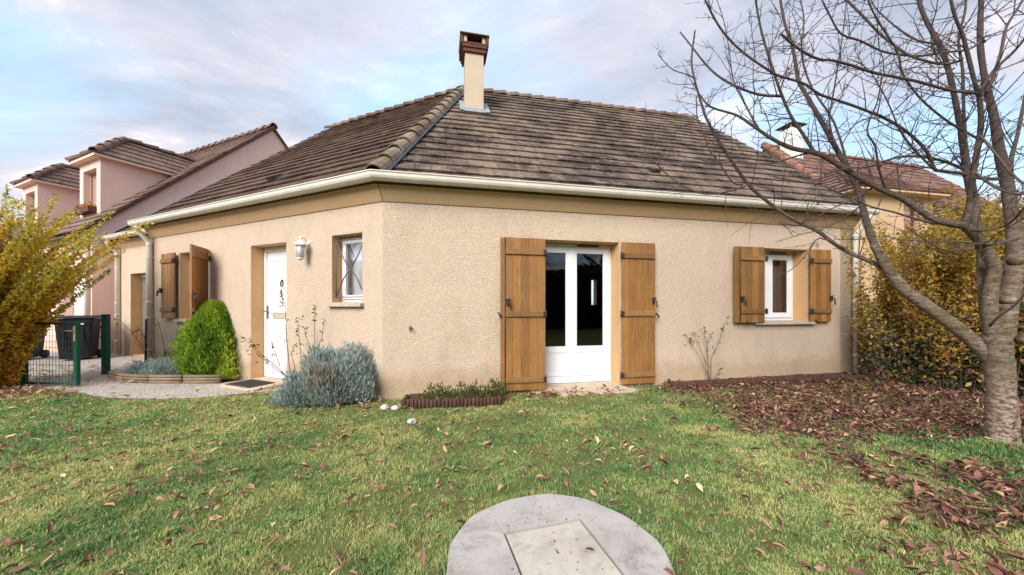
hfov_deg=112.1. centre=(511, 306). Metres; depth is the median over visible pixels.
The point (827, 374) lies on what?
edging
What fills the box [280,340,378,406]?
lavender
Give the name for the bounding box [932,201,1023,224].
tree
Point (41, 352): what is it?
wheelie bin
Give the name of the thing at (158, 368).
santolina
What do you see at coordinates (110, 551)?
fallen leaf
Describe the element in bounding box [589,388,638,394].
paving stone
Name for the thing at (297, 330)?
rose bush
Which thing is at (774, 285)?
window
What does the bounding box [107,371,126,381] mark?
edging board
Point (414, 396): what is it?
bed soil
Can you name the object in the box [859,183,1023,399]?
autumn shrub
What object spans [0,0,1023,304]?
sky
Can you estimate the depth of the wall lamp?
4.97 m
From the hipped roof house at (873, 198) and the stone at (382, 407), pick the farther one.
the hipped roof house at (873, 198)
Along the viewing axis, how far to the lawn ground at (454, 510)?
2.40 m
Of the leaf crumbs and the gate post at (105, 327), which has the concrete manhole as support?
the leaf crumbs
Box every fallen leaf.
[0,537,10,544]
[100,502,116,507]
[107,547,117,556]
[822,519,830,528]
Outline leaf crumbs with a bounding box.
[473,496,640,572]
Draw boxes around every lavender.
[265,368,328,407]
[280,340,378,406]
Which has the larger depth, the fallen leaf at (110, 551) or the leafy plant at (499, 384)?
the leafy plant at (499, 384)
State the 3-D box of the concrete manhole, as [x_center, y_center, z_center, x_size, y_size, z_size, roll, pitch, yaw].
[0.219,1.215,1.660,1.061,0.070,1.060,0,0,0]
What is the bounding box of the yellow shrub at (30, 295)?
[0,184,153,390]
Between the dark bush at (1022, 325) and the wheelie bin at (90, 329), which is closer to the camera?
the dark bush at (1022, 325)
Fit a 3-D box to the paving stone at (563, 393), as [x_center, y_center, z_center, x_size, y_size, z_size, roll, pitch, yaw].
[0.839,1.203,4.802,0.500,0.030,0.210,0,0,-11]
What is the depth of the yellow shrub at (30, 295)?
5.06 m
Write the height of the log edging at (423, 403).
0.169 m
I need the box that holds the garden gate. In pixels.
[23,322,80,385]
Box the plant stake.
[144,319,146,359]
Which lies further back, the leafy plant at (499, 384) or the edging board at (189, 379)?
the edging board at (189, 379)
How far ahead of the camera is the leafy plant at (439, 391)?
4.39 m
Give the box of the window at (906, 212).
[904,204,913,231]
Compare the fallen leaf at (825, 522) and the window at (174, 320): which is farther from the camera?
the window at (174, 320)
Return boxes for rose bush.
[114,315,178,360]
[240,289,325,374]
[684,316,728,380]
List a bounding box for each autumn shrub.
[841,216,1023,383]
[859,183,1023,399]
[889,191,1023,263]
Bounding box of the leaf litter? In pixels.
[0,363,1023,574]
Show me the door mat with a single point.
(250, 383)
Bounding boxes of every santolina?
[118,359,166,376]
[134,356,181,374]
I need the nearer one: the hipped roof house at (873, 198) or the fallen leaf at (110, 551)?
the fallen leaf at (110, 551)
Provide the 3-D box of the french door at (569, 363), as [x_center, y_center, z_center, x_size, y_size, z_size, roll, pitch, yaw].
[0.911,0.098,5.353,1.342,2.145,0.096,0,0,-12]
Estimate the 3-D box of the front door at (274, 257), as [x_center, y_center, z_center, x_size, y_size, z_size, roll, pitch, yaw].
[-3.808,0.090,5.694,0.885,2.180,0.138,0,0,24]
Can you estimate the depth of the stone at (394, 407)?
4.07 m
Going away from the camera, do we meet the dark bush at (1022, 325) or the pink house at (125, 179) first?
the dark bush at (1022, 325)
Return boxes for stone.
[380,404,389,409]
[391,405,399,409]
[407,418,416,423]
[556,390,588,396]
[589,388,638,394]
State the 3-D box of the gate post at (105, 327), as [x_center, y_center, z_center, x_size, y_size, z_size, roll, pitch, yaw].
[-7.342,0.725,6.218,0.114,1.190,0.079,0,0,-12]
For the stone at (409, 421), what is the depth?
3.59 m
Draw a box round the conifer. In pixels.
[167,299,247,380]
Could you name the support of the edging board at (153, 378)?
on the gravel path
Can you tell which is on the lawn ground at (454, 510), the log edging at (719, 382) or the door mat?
the log edging at (719, 382)
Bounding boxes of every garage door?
[74,273,82,314]
[141,274,145,353]
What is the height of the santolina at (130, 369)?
0.371 m
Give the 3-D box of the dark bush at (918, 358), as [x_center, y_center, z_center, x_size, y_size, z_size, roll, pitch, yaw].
[6.733,0.456,5.535,1.969,1.668,2.006,0,0,44]
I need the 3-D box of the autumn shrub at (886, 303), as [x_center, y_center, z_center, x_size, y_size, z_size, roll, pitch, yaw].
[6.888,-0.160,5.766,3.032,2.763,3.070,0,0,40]
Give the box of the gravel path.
[15,351,279,398]
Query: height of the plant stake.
0.980 m
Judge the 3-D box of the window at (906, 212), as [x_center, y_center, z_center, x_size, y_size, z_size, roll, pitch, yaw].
[13.236,-3.020,11.595,0.620,1.080,0.060,0,0,-12]
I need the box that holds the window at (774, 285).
[753,251,816,324]
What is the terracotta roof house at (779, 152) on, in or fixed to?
on the lawn ground at (454, 510)
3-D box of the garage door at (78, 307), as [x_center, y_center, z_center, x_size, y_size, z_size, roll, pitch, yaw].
[-11.298,0.150,9.167,1.480,2.140,0.050,0,0,24]
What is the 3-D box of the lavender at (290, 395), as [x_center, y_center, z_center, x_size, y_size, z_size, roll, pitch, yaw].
[-2.611,0.975,4.301,0.763,0.497,0.644,0,0,0]
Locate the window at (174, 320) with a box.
[173,253,209,321]
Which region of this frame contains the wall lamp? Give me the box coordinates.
[294,236,310,260]
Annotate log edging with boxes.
[401,394,501,408]
[667,374,874,388]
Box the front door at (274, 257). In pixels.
[264,246,285,378]
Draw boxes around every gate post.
[16,361,24,385]
[100,314,110,374]
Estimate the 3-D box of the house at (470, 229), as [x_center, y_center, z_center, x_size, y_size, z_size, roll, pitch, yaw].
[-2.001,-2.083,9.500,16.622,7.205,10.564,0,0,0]
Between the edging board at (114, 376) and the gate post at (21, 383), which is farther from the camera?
the edging board at (114, 376)
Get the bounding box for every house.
[0,122,288,353]
[100,31,880,398]
[761,121,1004,247]
[816,167,957,341]
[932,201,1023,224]
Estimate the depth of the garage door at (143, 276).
8.77 m
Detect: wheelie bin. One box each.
[30,317,49,357]
[54,315,100,358]
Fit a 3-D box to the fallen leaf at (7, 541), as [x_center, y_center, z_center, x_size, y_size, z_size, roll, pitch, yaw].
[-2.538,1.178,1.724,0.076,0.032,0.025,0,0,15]
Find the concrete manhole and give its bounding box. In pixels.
[446,494,674,574]
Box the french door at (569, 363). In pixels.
[545,243,610,383]
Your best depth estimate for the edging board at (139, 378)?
5.50 m
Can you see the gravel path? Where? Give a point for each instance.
(117, 360)
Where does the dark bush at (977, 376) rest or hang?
on the lawn ground at (454, 510)
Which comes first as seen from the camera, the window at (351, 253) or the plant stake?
the window at (351, 253)
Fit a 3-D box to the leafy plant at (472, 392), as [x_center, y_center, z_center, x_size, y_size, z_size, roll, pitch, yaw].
[-0.544,1.071,4.449,0.484,0.307,0.345,0,0,27]
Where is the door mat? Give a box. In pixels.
[225,379,274,387]
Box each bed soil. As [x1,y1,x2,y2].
[408,390,502,399]
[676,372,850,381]
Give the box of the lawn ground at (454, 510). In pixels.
[0,345,1023,574]
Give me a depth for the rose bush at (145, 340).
6.15 m
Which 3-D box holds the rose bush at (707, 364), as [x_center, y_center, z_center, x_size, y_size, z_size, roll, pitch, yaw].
[3.073,0.659,5.431,0.733,1.028,0.163,0,0,0]
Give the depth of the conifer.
5.62 m
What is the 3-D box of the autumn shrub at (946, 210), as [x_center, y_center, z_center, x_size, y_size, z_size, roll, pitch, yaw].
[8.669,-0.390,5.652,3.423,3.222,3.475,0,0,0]
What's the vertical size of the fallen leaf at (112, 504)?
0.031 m
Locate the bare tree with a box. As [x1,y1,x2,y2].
[635,0,1023,445]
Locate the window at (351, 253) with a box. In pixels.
[326,236,363,306]
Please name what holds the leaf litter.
on the lawn ground at (454, 510)
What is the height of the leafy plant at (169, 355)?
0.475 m
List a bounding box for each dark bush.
[850,291,1018,389]
[862,278,1023,397]
[1015,299,1023,393]
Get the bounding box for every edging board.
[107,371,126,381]
[123,374,150,382]
[148,374,183,383]
[182,374,221,383]
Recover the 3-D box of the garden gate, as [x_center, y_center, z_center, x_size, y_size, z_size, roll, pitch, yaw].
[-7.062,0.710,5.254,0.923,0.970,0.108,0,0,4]
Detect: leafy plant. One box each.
[161,351,176,363]
[418,382,456,399]
[450,379,489,398]
[481,377,507,400]

